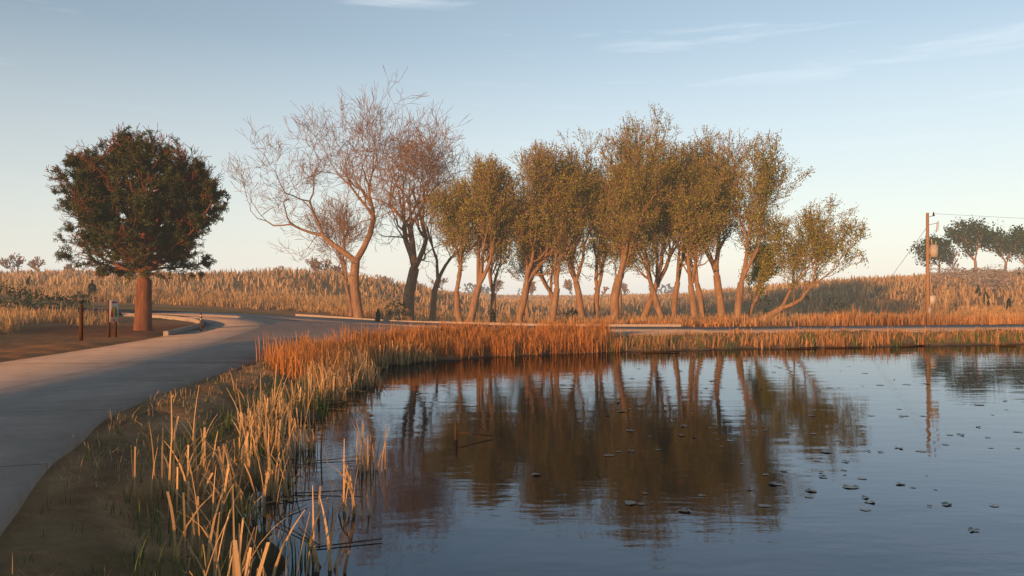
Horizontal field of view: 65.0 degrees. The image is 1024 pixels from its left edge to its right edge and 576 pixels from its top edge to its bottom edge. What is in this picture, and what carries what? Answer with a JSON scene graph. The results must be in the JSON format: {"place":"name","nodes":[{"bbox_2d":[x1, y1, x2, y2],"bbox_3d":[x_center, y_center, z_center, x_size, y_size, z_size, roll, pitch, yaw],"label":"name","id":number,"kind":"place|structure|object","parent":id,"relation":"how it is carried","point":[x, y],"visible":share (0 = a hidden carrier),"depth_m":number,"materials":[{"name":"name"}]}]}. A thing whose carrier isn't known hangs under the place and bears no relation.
{"place":"outdoors","nodes":[
{"label":"outdoors","id":0,"kind":"place"},
{"bbox_2d":[2,305,211,316],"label":"road asphalt","id":1,"kind":"structure","parent":0,"point":[120,311],"depth_m":57.88,"materials":[{"name":"grey asphalt"}]},
{"bbox_2d":[0,282,402,334],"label":"grass field","id":2,"kind":"structure","parent":0,"point":[15,321],"depth_m":68.56,"materials":[{"name":"beige plant"}]},
{"bbox_2d":[0,274,1023,575],"bbox_3d":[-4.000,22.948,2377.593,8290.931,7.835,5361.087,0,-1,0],"label":"ground","id":3,"kind":"structure","parent":0,"point":[50,538],"depth_m":9.75,"materials":[{"name":"brown soil"}]},
{"bbox_2d":[79,304,82,340],"bbox_3d":[-15.800,1.411,29.488,0.130,1.620,0.130,0,-1,0],"label":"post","id":4,"kind":"object","parent":3,"relation":"on","point":[80,322],"visible":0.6,"depth_m":29.44,"materials":[{"name":"brown wood"}]},
{"bbox_2d":[108,300,116,336],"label":"sign posts","id":5,"kind":"object","parent":3,"relation":"on","point":[115,329],"visible":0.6,"depth_m":31.90,"materials":[{"name":"brown wood"}]},
{"bbox_2d":[110,300,117,321],"bbox_3d":[-15.934,0.922,32.193,0.021,0.880,0.660,0,-1,0],"label":"sign panel","id":6,"kind":"object","parent":5,"relation":"attached to","point":[113,310],"visible":1,"depth_m":32.17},
{"bbox_2d":[44,122,230,330],"bbox_3d":[-17.350,-2.850,37.682,8.464,9.934,8.361,0,-1,0],"label":"pine tree","id":7,"kind":"object","parent":3,"relation":"on","point":[166,169],"depth_m":36.52,"materials":[{"name":"green plant"}]},
{"bbox_2d":[0,312,309,363],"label":"paved path","id":8,"kind":"structure","parent":3,"relation":"on","point":[193,346],"depth_m":25.47,"materials":[{"name":"concrete"}]},
{"bbox_2d":[12,347,355,575],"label":"grass tufts","id":9,"kind":"object","parent":3,"relation":"on","point":[136,444],"depth_m":9.78,"materials":[{"name":"brown plant"}]},
{"bbox_2d":[200,313,201,330],"bbox_3d":[-14.501,1.673,37.484,0.110,1.000,0.038,0,-1,35],"label":"bollard","id":10,"kind":"object","parent":3,"relation":"on","point":[200,321],"visible":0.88,"depth_m":37.46,"materials":[{"name":"paint"}]},
{"bbox_2d":[105,351,431,575],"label":"green grass shoots","id":11,"kind":"object","parent":3,"relation":"on","point":[142,557],"depth_m":7.94,"materials":[{"name":"plant"}]},
{"bbox_2d":[131,340,435,575],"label":"reeds","id":12,"kind":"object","parent":3,"relation":"on","point":[265,446],"depth_m":8.82,"materials":[{"name":"beige plant"}]},
{"bbox_2d":[210,320,440,343],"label":"paved path","id":13,"kind":"structure","parent":3,"relation":"on","point":[279,330],"depth_m":37.96,"materials":[{"name":"concrete"}]},
{"bbox_2d":[122,313,680,335],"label":"road kerbs","id":14,"kind":"structure","parent":3,"relation":"on","point":[182,329],"depth_m":46.57,"materials":[{"name":"grey concrete"}]},
{"bbox_2d":[152,312,708,331],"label":"road","id":15,"kind":"structure","parent":3,"relation":"on","point":[632,329],"depth_m":50.77,"materials":[{"name":"grey asphalt"}]},
{"bbox_2d":[255,317,620,387],"bbox_3d":[-2.136,1.794,27.230,6.742,1.557,18.872,0,-1,31],"label":"grass stand","id":16,"kind":"object","parent":3,"relation":"on","point":[471,341],"depth_m":28.52,"materials":[{"name":"brown plant"}]},
{"bbox_2d":[0,217,1023,321],"bbox_3d":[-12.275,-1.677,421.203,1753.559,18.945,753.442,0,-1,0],"label":"trees","id":17,"kind":"object","parent":3,"relation":"on","point":[985,277],"depth_m":148.19,"materials":[{"name":"green plant"}]},
{"bbox_2d":[222,65,869,323],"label":"trees","id":18,"kind":"object","parent":3,"relation":"on","point":[355,305],"visible":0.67,"depth_m":51.49,"materials":[{"name":"brown plant"}]},
{"bbox_2d":[415,100,871,299],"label":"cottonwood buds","id":19,"kind":"object","parent":18,"relation":"on","point":[757,268],"visible":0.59,"depth_m":49.65,"materials":[{"name":"green plant"}]},
{"bbox_2d":[139,344,1016,575],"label":"sticks in water","id":20,"kind":"object","parent":3,"relation":"on","point":[335,420],"visible":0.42,"depth_m":10.78,"materials":[{"name":"brown wood"}]},
{"bbox_2d":[515,327,1023,354],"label":"green bank grass","id":21,"kind":"structure","parent":3,"relation":"on","point":[1001,339],"depth_m":35.23,"materials":[{"name":"plant"}]},
{"bbox_2d":[547,302,1023,353],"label":"bank grass","id":22,"kind":"structure","parent":3,"relation":"on","point":[869,319],"depth_m":44.61,"materials":[{"name":"brown plant"}]},
{"bbox_2d":[926,213,929,316],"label":"utility pole","id":23,"kind":"object","parent":3,"relation":"on","point":[927,268],"visible":0.6,"depth_m":49.44,"materials":[{"name":"brown wood"}]},
{"bbox_2d":[863,212,1023,315],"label":"utility pole fittings","id":24,"kind":"object","parent":3,"relation":"on","point":[933,250],"visible":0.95,"depth_m":49.41,"materials":[{"name":"grey metal"}]},
{"bbox_2d":[0,325,1023,535],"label":"road","id":25,"kind":"structure","parent":0,"point":[47,411],"depth_m":13.55,"materials":[{"name":"grey asphalt"}]},
{"bbox_2d":[0,266,1023,316],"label":"hill grass","id":26,"kind":"structure","parent":0,"point":[53,278],"depth_m":101.37,"materials":[{"name":"beige plant"}]},
{"bbox_2d":[0,0,1023,295],"label":"sky","id":27,"kind":"structure","parent":0,"point":[902,111],"materials":[{"name":"blue"}]},
{"bbox_2d":[77,295,1023,325],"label":"grass","id":28,"kind":"structure","parent":0,"point":[940,307],"depth_m":64.83,"materials":[{"name":"brown plant"}]},
{"bbox_2d":[243,313,1023,575],"bbox_3d":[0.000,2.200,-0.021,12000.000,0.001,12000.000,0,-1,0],"label":"water surface","id":29,"kind":"object","parent":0,"point":[442,502],"depth_m":10.30,"materials":[{"name":"blue liquid"}]},
{"bbox_2d":[351,418,389,472],"bbox_3d":[-1.775,1.986,10.164,0.495,0.686,0.454,0,-1,-13],"label":"reed clump","id":30,"kind":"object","parent":29,"relation":"on","point":[362,459],"visible":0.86,"depth_m":10.13,"materials":[{"name":"beige plant"}]},
{"bbox_2d":[525,359,1023,530],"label":"lily pads","id":31,"kind":"object","parent":29,"relation":"on","point":[774,482],"visible":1,"depth_m":10.05,"materials":[{"name":"green plant"}]}
]}

